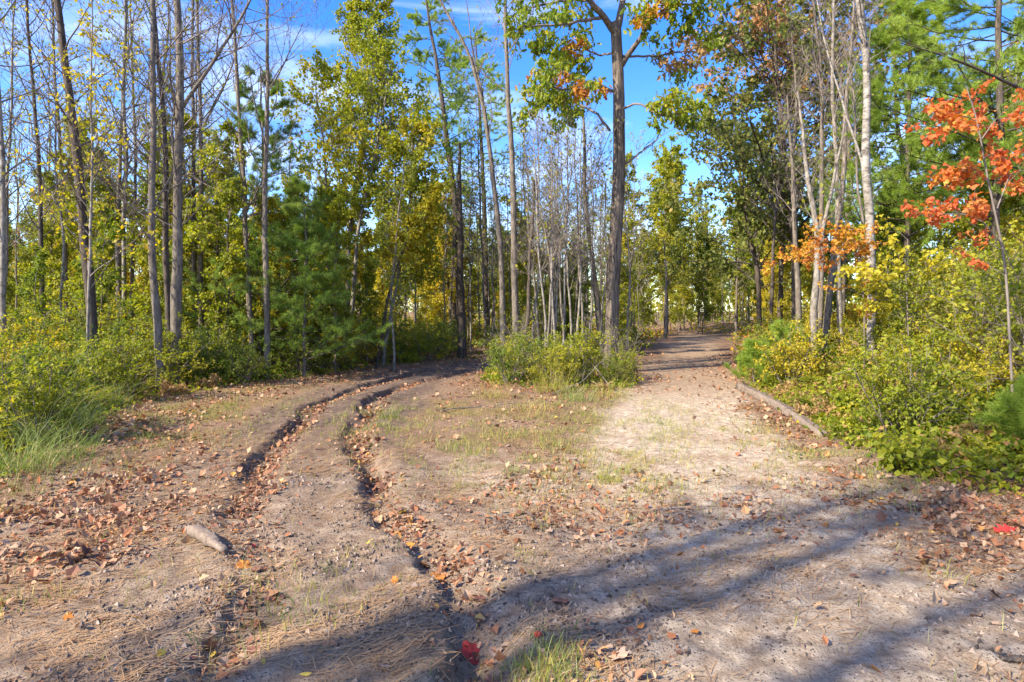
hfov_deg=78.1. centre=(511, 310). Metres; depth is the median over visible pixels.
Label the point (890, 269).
tall shrub
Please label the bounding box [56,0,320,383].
bare tree
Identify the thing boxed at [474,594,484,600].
fallen leaf
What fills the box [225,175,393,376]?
young pine
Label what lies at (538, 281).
slender tree
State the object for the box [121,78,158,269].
slender tree
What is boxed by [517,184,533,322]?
slender tree
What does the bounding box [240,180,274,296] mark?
leafy tree
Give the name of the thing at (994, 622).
fallen leaf
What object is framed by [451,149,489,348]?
slender tree
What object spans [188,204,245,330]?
leafy sapling
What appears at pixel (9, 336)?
shrub
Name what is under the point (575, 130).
slender tree
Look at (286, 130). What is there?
young pine
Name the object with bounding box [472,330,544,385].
shrub
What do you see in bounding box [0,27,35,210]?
slender tree
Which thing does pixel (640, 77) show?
sky
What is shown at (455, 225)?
slender tree
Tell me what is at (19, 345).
golden shrub
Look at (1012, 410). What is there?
pine seedling
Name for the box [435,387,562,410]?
fallen stick
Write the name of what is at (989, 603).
fallen stick
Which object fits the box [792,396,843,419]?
plant
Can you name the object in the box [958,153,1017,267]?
leafy tree
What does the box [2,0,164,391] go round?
bare tree
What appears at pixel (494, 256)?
slender tree
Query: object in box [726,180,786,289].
leafy tree
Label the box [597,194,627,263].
slender tree
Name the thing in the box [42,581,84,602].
grass tuft
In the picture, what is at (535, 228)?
slender tree
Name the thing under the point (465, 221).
slender tree
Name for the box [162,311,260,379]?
shrub
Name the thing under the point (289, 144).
slender tree
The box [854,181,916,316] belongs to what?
leafy sapling
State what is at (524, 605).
soil crumbs
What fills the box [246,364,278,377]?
bracken fern
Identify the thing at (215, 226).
leafy tree
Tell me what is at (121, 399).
grass clump
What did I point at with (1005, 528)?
fallen leaf
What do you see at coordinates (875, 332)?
shrub
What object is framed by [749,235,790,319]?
leafy tree
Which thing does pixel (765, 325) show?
golden shrub
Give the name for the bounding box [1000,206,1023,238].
leafy tree
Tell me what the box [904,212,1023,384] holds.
tall shrub
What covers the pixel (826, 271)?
leafy tree
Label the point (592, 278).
slender tree
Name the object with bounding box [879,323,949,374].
golden shrub
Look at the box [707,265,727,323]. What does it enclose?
leafy tree
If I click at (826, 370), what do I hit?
bracken fern
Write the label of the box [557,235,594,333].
leafy tree
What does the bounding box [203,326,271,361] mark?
shrub
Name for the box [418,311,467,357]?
shrub
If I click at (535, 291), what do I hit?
slender tree
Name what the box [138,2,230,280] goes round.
slender tree
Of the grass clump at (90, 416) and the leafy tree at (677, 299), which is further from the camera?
the leafy tree at (677, 299)
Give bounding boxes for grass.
[0,363,1014,681]
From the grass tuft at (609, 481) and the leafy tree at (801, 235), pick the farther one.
the leafy tree at (801, 235)
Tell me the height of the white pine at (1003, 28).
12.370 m
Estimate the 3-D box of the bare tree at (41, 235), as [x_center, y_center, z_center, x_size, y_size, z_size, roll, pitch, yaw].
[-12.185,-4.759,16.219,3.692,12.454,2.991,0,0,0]
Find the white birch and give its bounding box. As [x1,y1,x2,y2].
[809,0,897,367]
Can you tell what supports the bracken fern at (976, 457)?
on the forest floor
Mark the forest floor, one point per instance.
(128, 584)
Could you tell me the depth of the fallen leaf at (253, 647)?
3.06 m
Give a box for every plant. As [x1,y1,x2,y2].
[157,379,191,395]
[189,372,222,388]
[398,349,424,362]
[731,350,746,361]
[736,363,748,372]
[769,383,796,396]
[776,378,806,390]
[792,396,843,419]
[812,383,891,413]
[832,380,861,392]
[843,328,859,344]
[847,357,876,382]
[872,424,988,477]
[891,389,951,428]
[899,415,967,445]
[907,434,968,461]
[942,417,1022,454]
[975,388,1019,416]
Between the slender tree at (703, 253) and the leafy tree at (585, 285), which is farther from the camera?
the slender tree at (703, 253)
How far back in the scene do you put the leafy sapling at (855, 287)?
12.50 m
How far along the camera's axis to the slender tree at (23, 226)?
26.02 m
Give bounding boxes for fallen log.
[734,383,827,436]
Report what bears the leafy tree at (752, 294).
on the forest floor
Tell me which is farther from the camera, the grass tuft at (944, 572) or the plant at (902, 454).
the plant at (902, 454)
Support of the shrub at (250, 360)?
on the forest floor
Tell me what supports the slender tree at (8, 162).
on the forest floor
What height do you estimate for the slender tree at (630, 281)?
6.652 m
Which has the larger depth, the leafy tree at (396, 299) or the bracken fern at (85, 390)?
the leafy tree at (396, 299)
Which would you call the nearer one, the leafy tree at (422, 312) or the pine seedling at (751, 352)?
the pine seedling at (751, 352)
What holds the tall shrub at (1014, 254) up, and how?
on the forest floor
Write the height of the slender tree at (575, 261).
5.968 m
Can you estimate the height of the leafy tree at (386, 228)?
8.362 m
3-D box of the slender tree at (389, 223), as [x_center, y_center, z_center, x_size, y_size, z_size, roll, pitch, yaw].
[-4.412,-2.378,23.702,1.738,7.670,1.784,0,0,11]
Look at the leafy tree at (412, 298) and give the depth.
41.41 m
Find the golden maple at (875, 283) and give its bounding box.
[832,214,1001,360]
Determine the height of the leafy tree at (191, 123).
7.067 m
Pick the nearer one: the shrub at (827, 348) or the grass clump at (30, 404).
the grass clump at (30, 404)
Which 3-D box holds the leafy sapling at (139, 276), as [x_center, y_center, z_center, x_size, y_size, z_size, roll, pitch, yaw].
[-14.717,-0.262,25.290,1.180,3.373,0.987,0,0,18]
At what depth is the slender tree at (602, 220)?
30.09 m
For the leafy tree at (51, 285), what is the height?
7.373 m
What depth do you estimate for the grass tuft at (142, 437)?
8.05 m
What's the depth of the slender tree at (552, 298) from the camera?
16.01 m
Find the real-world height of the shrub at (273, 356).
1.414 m
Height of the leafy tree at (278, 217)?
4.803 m
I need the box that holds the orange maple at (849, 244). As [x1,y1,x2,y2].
[760,213,888,383]
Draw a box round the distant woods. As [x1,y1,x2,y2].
[9,223,951,327]
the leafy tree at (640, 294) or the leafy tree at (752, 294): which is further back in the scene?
the leafy tree at (752, 294)
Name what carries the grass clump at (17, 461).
on the forest floor
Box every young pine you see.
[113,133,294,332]
[158,63,351,368]
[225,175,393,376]
[294,194,386,373]
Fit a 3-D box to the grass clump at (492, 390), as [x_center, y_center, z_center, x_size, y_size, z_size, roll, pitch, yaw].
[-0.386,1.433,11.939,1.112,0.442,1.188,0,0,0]
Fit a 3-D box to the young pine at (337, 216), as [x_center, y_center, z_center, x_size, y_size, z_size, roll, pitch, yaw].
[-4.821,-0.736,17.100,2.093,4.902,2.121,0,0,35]
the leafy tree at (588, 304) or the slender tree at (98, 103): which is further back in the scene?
the leafy tree at (588, 304)
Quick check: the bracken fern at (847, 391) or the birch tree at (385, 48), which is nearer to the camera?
the bracken fern at (847, 391)
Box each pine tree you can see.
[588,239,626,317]
[825,2,1002,263]
[896,136,951,261]
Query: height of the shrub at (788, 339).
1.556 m
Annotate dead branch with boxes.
[551,358,607,394]
[583,340,630,395]
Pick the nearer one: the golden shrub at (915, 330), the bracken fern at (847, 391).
the bracken fern at (847, 391)
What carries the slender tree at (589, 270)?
on the forest floor
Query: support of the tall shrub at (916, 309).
on the forest floor
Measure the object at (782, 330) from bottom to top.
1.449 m
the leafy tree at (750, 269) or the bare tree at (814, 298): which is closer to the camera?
the bare tree at (814, 298)
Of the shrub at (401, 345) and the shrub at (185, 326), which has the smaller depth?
the shrub at (185, 326)
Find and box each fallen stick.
[26,594,147,616]
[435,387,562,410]
[653,495,710,511]
[953,596,1023,624]
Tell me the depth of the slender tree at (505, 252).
22.86 m
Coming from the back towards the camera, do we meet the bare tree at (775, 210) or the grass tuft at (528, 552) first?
the bare tree at (775, 210)
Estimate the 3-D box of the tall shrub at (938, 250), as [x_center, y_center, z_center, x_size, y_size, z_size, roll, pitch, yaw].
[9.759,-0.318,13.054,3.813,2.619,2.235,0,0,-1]
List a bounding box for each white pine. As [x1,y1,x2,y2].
[804,0,1018,313]
[828,0,1023,268]
[889,0,1023,111]
[931,0,1023,241]
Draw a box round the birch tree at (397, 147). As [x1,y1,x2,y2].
[349,102,457,364]
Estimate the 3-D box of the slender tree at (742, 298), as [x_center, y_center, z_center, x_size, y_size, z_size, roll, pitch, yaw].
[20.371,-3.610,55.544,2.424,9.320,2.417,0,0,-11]
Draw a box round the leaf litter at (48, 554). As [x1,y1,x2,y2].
[0,350,1023,681]
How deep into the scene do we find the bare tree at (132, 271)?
19.98 m
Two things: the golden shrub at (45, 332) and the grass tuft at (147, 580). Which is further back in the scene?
the golden shrub at (45, 332)
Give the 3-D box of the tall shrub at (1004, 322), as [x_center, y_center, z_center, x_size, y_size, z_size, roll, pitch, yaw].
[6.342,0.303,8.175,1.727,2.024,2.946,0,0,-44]
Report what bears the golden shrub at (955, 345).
on the forest floor
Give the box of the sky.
[0,0,1023,311]
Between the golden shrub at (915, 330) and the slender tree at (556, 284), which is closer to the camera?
the golden shrub at (915, 330)
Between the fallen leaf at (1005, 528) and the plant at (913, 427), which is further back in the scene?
the plant at (913, 427)
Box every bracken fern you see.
[0,413,33,437]
[31,385,102,420]
[60,385,124,405]
[105,382,155,395]
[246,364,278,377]
[592,381,612,387]
[763,371,785,382]
[783,390,849,407]
[790,370,858,387]
[802,365,842,379]
[811,358,844,372]
[827,388,877,401]
[879,377,945,390]
[942,428,1023,477]
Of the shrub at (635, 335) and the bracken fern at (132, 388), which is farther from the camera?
the shrub at (635, 335)
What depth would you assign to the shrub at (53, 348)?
11.48 m
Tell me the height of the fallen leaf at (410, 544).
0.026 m
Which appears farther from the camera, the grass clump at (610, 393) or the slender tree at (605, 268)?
the slender tree at (605, 268)
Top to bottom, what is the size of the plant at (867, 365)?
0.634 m
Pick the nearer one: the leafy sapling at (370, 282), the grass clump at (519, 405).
the grass clump at (519, 405)
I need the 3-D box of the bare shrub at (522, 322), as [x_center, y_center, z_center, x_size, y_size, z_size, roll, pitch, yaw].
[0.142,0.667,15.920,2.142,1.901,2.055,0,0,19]
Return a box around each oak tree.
[494,0,726,367]
[646,55,844,333]
[654,0,963,319]
[692,0,906,319]
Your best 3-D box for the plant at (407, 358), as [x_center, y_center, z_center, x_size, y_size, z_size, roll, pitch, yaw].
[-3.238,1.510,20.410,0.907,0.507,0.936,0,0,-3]
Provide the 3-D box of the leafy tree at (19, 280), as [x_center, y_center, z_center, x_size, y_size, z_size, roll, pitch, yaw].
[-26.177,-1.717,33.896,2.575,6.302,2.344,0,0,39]
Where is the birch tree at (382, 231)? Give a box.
[365,150,427,369]
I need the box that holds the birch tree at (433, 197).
[374,179,446,367]
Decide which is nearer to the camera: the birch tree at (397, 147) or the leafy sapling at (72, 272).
the birch tree at (397, 147)
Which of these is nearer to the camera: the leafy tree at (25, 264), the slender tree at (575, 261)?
the slender tree at (575, 261)
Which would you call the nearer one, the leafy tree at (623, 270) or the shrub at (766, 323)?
the shrub at (766, 323)
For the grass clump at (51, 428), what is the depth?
7.76 m
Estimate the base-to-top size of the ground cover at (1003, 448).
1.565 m
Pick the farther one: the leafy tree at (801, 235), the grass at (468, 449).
the leafy tree at (801, 235)
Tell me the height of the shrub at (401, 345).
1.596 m
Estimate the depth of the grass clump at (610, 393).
12.06 m
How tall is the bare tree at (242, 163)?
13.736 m
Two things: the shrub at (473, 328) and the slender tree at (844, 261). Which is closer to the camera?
the slender tree at (844, 261)
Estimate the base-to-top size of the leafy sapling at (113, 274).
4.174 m
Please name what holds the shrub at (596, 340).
on the forest floor
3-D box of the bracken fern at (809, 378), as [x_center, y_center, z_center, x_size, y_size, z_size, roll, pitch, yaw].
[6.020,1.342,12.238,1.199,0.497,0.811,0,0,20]
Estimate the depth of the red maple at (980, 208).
7.61 m
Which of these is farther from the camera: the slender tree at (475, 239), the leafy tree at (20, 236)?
the leafy tree at (20, 236)
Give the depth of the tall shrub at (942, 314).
11.36 m
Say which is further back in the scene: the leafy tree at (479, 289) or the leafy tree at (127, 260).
the leafy tree at (479, 289)
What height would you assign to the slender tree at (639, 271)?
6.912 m
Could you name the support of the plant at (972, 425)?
on the forest floor
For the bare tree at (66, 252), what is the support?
on the forest floor
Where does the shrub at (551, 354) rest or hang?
on the forest floor
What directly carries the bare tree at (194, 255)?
on the forest floor
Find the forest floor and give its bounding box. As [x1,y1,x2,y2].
[0,312,1023,681]
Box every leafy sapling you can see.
[10,243,55,340]
[65,200,131,338]
[69,254,82,320]
[136,265,150,332]
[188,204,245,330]
[235,233,271,325]
[281,262,303,302]
[351,257,381,364]
[373,253,395,323]
[800,238,833,325]
[835,223,897,379]
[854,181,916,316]
[875,208,903,294]
[889,175,937,299]
[1000,210,1023,265]
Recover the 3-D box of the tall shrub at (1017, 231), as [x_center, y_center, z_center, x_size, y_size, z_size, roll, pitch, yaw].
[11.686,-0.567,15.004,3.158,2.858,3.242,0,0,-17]
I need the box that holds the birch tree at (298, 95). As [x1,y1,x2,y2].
[262,45,390,348]
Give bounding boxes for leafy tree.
[6,210,21,326]
[6,223,23,331]
[6,228,17,329]
[9,170,60,320]
[9,171,76,327]
[9,209,22,311]
[9,222,34,320]
[9,225,28,270]
[22,194,76,323]
[44,153,143,320]
[45,114,130,320]
[82,177,147,323]
[117,107,219,332]
[126,209,161,336]
[156,167,224,332]
[182,117,277,368]
[190,174,240,320]
[207,199,251,335]
[234,189,299,364]
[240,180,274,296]
[242,196,312,368]
[270,169,315,319]
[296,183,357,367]
[314,174,345,252]
[340,207,392,329]
[353,236,388,323]
[370,191,403,286]
[371,207,410,321]
[375,224,404,321]
[384,199,419,320]
[397,185,450,321]
[398,164,419,325]
[400,227,442,318]
[408,228,465,340]
[408,271,442,324]
[421,182,477,325]
[435,143,493,358]
[446,217,483,325]
[463,242,481,327]
[470,216,491,327]
[476,225,519,330]
[488,188,537,329]
[490,231,520,327]
[490,249,523,325]
[506,223,550,339]
[531,216,570,334]
[534,260,558,327]
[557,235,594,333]
[559,266,588,320]
[575,275,590,323]
[595,152,662,324]
[599,209,639,339]
[602,247,630,339]
[604,238,636,327]
[621,263,647,326]
[623,257,643,329]
[624,233,661,336]
[632,131,705,334]
[633,146,697,306]
[633,150,691,337]
[635,273,655,329]
[641,163,702,335]
[655,280,680,328]
[668,241,695,331]
[668,272,692,330]
[676,183,725,331]
[678,281,696,320]
[684,237,719,334]
[688,197,724,290]
[702,269,723,313]
[704,227,727,319]
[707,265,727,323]
[709,184,762,335]
[709,249,732,321]
[717,136,779,284]
[721,221,751,323]
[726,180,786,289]
[728,250,750,321]
[731,268,751,316]
[743,112,809,319]
[745,238,776,320]
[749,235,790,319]
[749,289,763,316]
[762,247,791,326]
[762,265,791,318]
[776,221,832,322]
[798,140,857,314]
[799,159,844,274]
[807,246,834,307]
[823,230,858,320]
[854,213,889,302]
[874,119,938,246]
[890,198,934,286]
[922,97,1008,269]
[953,50,1023,246]
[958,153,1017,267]
[1000,169,1023,251]
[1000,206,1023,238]
[1003,41,1023,163]
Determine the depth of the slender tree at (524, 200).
27.36 m
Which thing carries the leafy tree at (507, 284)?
on the forest floor
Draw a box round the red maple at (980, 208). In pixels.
[900,77,1023,391]
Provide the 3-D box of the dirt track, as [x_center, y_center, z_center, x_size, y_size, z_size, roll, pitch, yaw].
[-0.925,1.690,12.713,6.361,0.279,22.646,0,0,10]
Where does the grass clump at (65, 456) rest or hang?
on the forest floor
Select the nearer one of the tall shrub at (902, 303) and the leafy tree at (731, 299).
the tall shrub at (902, 303)
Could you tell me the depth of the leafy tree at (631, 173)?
42.03 m
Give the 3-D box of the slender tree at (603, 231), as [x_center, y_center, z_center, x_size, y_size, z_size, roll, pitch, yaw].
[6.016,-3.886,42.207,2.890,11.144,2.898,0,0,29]
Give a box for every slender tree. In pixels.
[0,0,53,291]
[0,3,62,227]
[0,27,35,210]
[2,0,108,326]
[2,90,34,308]
[4,127,46,322]
[5,152,31,242]
[25,34,65,269]
[52,76,102,211]
[60,52,131,255]
[82,0,185,353]
[84,0,157,222]
[103,0,221,328]
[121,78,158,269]
[137,1,213,294]
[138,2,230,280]
[140,4,214,284]
[196,101,231,254]
[261,89,314,233]
[281,136,322,291]
[377,158,406,329]
[398,92,439,328]
[425,123,468,328]
[439,150,476,331]
[445,169,471,255]
[450,77,524,349]
[450,129,486,350]
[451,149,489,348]
[462,165,494,335]
[468,168,506,326]
[471,156,510,345]
[476,191,507,344]
[480,196,501,328]
[484,144,521,323]
[485,206,517,278]
[485,207,510,305]
[494,121,554,303]
[496,141,543,310]
[503,105,568,372]
[505,109,562,365]
[507,126,556,364]
[509,105,575,353]
[513,108,578,347]
[517,108,593,341]
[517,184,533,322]
[526,193,559,340]
[527,90,591,367]
[531,123,573,341]
[534,127,593,337]
[536,132,572,314]
[537,162,566,331]
[539,146,604,346]
[539,163,568,297]
[542,115,612,346]
[546,159,581,273]
[554,115,628,341]
[555,121,608,330]
[555,190,580,309]
[568,205,596,338]
[570,122,625,363]
[570,173,594,324]
[571,163,602,278]
[572,156,608,330]
[573,183,603,331]
[581,154,627,353]
[582,118,612,307]
[588,210,606,295]
[589,171,611,291]
[589,216,604,331]
[595,196,626,332]
[597,151,654,365]
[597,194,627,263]
[597,227,609,271]
[611,122,659,340]
[623,198,648,324]
[633,227,648,327]
[650,276,663,329]
[689,200,714,333]
[713,226,728,325]
[722,203,743,327]
[725,256,742,323]
[738,0,845,244]
[739,258,746,322]
[765,74,810,243]
[800,0,896,314]
[827,61,890,225]
[1003,35,1023,253]
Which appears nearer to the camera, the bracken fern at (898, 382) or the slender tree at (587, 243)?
the bracken fern at (898, 382)
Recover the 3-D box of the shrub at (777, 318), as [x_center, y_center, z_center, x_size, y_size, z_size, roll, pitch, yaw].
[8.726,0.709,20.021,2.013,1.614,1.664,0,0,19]
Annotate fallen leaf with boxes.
[62,611,73,619]
[156,649,165,656]
[231,560,250,569]
[247,645,260,653]
[295,672,310,675]
[391,576,397,582]
[405,542,414,547]
[430,572,444,579]
[460,640,481,663]
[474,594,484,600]
[480,674,498,681]
[489,646,494,659]
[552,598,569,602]
[609,646,628,659]
[637,622,643,627]
[991,621,1004,624]
[993,523,1017,533]
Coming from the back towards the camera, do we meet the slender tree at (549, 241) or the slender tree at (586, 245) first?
the slender tree at (549, 241)
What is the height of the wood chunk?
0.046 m
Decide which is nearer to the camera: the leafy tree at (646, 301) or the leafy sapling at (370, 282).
the leafy sapling at (370, 282)
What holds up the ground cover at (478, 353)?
on the forest floor
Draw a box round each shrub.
[0,307,35,347]
[0,324,52,355]
[0,326,96,387]
[0,327,17,351]
[0,328,70,385]
[0,331,18,419]
[0,335,112,445]
[0,339,111,423]
[0,341,31,379]
[0,345,70,393]
[2,314,114,374]
[6,294,74,335]
[6,302,100,349]
[7,296,83,356]
[8,309,53,346]
[9,308,27,320]
[20,324,118,376]
[41,325,107,362]
[43,271,163,354]
[43,317,169,382]
[46,293,147,345]
[56,331,139,390]
[67,318,200,403]
[95,312,229,387]
[99,304,149,351]
[106,314,206,368]
[125,318,163,347]
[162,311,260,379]
[165,312,235,370]
[182,310,238,352]
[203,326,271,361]
[217,331,279,382]
[247,326,297,364]
[255,328,307,369]
[271,320,338,374]
[293,321,354,361]
[296,314,385,373]
[326,339,377,368]
[343,317,392,362]
[348,318,404,364]
[358,310,424,345]
[369,322,415,360]
[389,326,411,358]
[395,316,433,348]
[406,317,465,361]
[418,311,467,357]
[423,310,457,345]
[426,320,457,349]
[466,321,497,344]
[470,326,507,347]
[471,328,519,368]
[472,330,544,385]
[477,321,512,338]
[478,302,562,370]
[495,328,557,378]
[515,336,578,383]
[525,316,622,380]
[539,341,570,369]
[541,321,580,341]
[551,331,603,359]
[564,344,604,379]
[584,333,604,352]
[586,316,656,371]
[596,347,634,381]
[597,344,644,376]
[603,328,638,350]
[622,317,648,346]
[727,315,841,382]
[737,313,779,339]
[740,318,824,383]
[742,312,792,334]
[745,317,806,339]
[757,315,806,341]
[790,311,856,336]
[802,315,848,348]
[803,330,855,365]
[805,302,854,323]
[807,310,859,333]
[818,317,859,361]
[826,324,1022,444]
[831,297,863,328]
[841,307,945,370]
[846,326,865,353]
[848,335,917,381]
[855,242,1014,333]
[855,305,1020,406]
[856,247,964,302]
[858,288,925,344]
[873,257,1023,393]
[877,236,956,311]
[879,306,974,355]
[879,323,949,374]
[880,316,920,343]
[883,233,1023,333]
[885,282,949,333]
[898,232,1023,340]
[899,304,960,346]
[899,315,996,397]
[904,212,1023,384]
[907,247,1023,354]
[907,252,1021,290]
[909,255,1019,342]
[914,235,1023,314]
[928,337,1020,406]
[936,228,1021,280]
[936,333,1022,392]
[949,214,1023,360]
[959,295,1023,375]
[980,220,1023,320]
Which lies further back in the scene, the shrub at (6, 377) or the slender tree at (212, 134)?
the slender tree at (212, 134)
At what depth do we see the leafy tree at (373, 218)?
40.54 m
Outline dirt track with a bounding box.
[63,358,598,681]
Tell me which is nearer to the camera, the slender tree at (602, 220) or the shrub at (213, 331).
the shrub at (213, 331)
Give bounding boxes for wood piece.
[183,524,228,552]
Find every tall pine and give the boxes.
[392,0,497,344]
[422,26,536,326]
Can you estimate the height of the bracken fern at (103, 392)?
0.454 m
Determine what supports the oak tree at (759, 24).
on the forest floor
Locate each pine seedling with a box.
[723,337,781,382]
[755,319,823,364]
[971,369,1023,455]
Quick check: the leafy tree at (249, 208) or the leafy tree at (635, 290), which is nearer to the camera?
the leafy tree at (249, 208)
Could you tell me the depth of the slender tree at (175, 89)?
20.75 m
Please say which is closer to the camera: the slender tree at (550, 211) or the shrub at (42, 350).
the shrub at (42, 350)
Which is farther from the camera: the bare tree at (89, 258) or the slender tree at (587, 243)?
the slender tree at (587, 243)
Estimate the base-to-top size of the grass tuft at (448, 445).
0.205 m
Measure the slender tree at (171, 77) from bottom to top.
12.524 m
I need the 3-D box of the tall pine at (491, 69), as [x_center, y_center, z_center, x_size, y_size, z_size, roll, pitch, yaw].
[-1.688,-6.195,30.805,6.007,15.471,5.905,0,0,0]
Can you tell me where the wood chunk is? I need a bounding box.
[999,654,1023,662]
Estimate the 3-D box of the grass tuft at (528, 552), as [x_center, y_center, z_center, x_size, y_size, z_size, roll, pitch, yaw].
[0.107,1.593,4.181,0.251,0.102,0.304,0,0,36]
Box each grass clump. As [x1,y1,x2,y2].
[0,377,124,448]
[0,410,87,477]
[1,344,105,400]
[1,371,97,429]
[4,407,126,462]
[37,376,148,430]
[81,376,146,406]
[465,374,517,398]
[491,393,558,416]
[521,357,584,393]
[550,377,603,403]
[585,373,631,398]
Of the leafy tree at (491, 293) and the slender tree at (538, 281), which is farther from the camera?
the leafy tree at (491, 293)
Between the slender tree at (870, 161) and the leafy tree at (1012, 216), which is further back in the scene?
the slender tree at (870, 161)
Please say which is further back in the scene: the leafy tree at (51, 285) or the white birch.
the leafy tree at (51, 285)
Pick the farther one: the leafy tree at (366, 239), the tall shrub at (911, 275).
the leafy tree at (366, 239)
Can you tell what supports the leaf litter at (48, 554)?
on the forest floor
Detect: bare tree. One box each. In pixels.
[0,0,80,351]
[0,0,121,322]
[0,0,170,351]
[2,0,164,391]
[5,0,109,338]
[38,0,171,315]
[45,0,245,392]
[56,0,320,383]
[59,0,187,331]
[77,0,239,363]
[135,0,251,330]
[137,0,293,336]
[156,0,322,368]
[224,0,343,379]
[423,0,513,361]
[458,0,533,366]
[513,170,548,358]
[561,91,611,353]
[744,6,843,329]
[760,84,829,328]
[772,0,882,343]
[781,0,875,332]
[781,82,871,366]
[819,38,894,360]
[822,0,888,360]
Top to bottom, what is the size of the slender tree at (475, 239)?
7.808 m
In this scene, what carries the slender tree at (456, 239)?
on the forest floor
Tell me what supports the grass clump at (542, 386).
on the forest floor
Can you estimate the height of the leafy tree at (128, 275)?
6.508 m
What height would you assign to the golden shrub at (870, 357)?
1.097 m
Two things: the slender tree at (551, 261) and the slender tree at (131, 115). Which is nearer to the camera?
the slender tree at (551, 261)
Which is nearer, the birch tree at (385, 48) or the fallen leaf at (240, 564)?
the fallen leaf at (240, 564)
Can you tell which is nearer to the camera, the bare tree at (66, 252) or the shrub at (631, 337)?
the bare tree at (66, 252)
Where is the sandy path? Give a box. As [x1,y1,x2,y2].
[549,334,1023,681]
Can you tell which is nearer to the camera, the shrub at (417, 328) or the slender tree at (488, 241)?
the shrub at (417, 328)
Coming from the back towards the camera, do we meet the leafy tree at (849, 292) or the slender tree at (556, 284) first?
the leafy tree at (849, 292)
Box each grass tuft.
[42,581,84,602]
[124,566,168,592]
[130,427,158,441]
[374,405,403,419]
[436,436,459,453]
[498,461,527,475]
[506,629,575,681]
[513,539,554,562]
[529,517,555,533]
[595,465,622,485]
[888,492,926,511]
[919,558,972,583]
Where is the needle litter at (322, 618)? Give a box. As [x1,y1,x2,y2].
[0,424,1023,681]
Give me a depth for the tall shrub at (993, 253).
13.77 m
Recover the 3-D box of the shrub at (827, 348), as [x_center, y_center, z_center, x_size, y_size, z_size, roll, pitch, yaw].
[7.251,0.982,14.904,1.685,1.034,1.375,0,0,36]
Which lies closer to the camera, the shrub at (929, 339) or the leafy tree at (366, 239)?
the shrub at (929, 339)
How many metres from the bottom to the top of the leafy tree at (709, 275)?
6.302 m
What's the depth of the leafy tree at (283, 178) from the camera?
24.21 m
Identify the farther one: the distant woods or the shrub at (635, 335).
the distant woods
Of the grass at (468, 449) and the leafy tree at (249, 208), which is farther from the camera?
the leafy tree at (249, 208)
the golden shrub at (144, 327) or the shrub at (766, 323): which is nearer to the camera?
the golden shrub at (144, 327)
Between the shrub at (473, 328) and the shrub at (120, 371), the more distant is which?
the shrub at (473, 328)
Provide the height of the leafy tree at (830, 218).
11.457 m
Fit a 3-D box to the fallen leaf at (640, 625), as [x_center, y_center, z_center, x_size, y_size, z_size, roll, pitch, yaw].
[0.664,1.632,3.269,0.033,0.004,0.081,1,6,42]
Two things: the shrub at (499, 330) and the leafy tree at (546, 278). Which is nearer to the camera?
the shrub at (499, 330)
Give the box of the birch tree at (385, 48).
[307,13,452,322]
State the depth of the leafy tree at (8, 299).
22.57 m
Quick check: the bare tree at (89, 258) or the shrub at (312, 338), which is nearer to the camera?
the bare tree at (89, 258)
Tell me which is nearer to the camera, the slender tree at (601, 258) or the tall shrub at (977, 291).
the tall shrub at (977, 291)
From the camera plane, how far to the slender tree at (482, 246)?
24.55 m
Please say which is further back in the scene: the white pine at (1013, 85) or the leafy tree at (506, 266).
the leafy tree at (506, 266)
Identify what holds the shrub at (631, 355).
on the forest floor
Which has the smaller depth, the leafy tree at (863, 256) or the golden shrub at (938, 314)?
the golden shrub at (938, 314)
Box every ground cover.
[0,342,1023,493]
[16,309,861,373]
[18,308,836,369]
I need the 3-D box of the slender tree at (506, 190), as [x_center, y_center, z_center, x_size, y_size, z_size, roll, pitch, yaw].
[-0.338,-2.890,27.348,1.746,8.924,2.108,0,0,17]
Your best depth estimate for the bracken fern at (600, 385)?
12.89 m
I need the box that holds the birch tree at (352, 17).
[302,0,413,317]
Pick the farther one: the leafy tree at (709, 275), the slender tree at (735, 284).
the leafy tree at (709, 275)
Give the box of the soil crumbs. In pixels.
[0,467,1023,681]
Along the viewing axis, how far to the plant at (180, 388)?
12.66 m
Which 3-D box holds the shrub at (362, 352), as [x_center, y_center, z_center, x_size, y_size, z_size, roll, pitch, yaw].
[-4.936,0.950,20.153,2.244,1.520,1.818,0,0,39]
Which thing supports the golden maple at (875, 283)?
on the forest floor
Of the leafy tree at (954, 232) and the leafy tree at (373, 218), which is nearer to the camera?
the leafy tree at (954, 232)
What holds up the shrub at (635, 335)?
on the forest floor
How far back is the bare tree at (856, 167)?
12.89 m
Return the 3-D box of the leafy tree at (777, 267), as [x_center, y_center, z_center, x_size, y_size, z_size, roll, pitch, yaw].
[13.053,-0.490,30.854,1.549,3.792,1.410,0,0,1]
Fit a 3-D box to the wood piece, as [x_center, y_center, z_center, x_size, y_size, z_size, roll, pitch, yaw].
[-2.206,1.634,4.540,0.126,0.128,0.788,0,0,-40]
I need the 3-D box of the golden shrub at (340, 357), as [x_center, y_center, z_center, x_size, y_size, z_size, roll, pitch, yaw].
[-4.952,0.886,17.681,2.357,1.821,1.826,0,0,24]
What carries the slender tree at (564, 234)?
on the forest floor
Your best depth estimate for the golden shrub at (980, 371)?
8.04 m
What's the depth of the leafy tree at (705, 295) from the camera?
44.33 m
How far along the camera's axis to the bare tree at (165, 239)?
14.54 m
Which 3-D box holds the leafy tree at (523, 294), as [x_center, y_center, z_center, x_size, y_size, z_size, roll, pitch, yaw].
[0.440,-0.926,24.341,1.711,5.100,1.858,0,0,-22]
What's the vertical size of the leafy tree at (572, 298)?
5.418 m

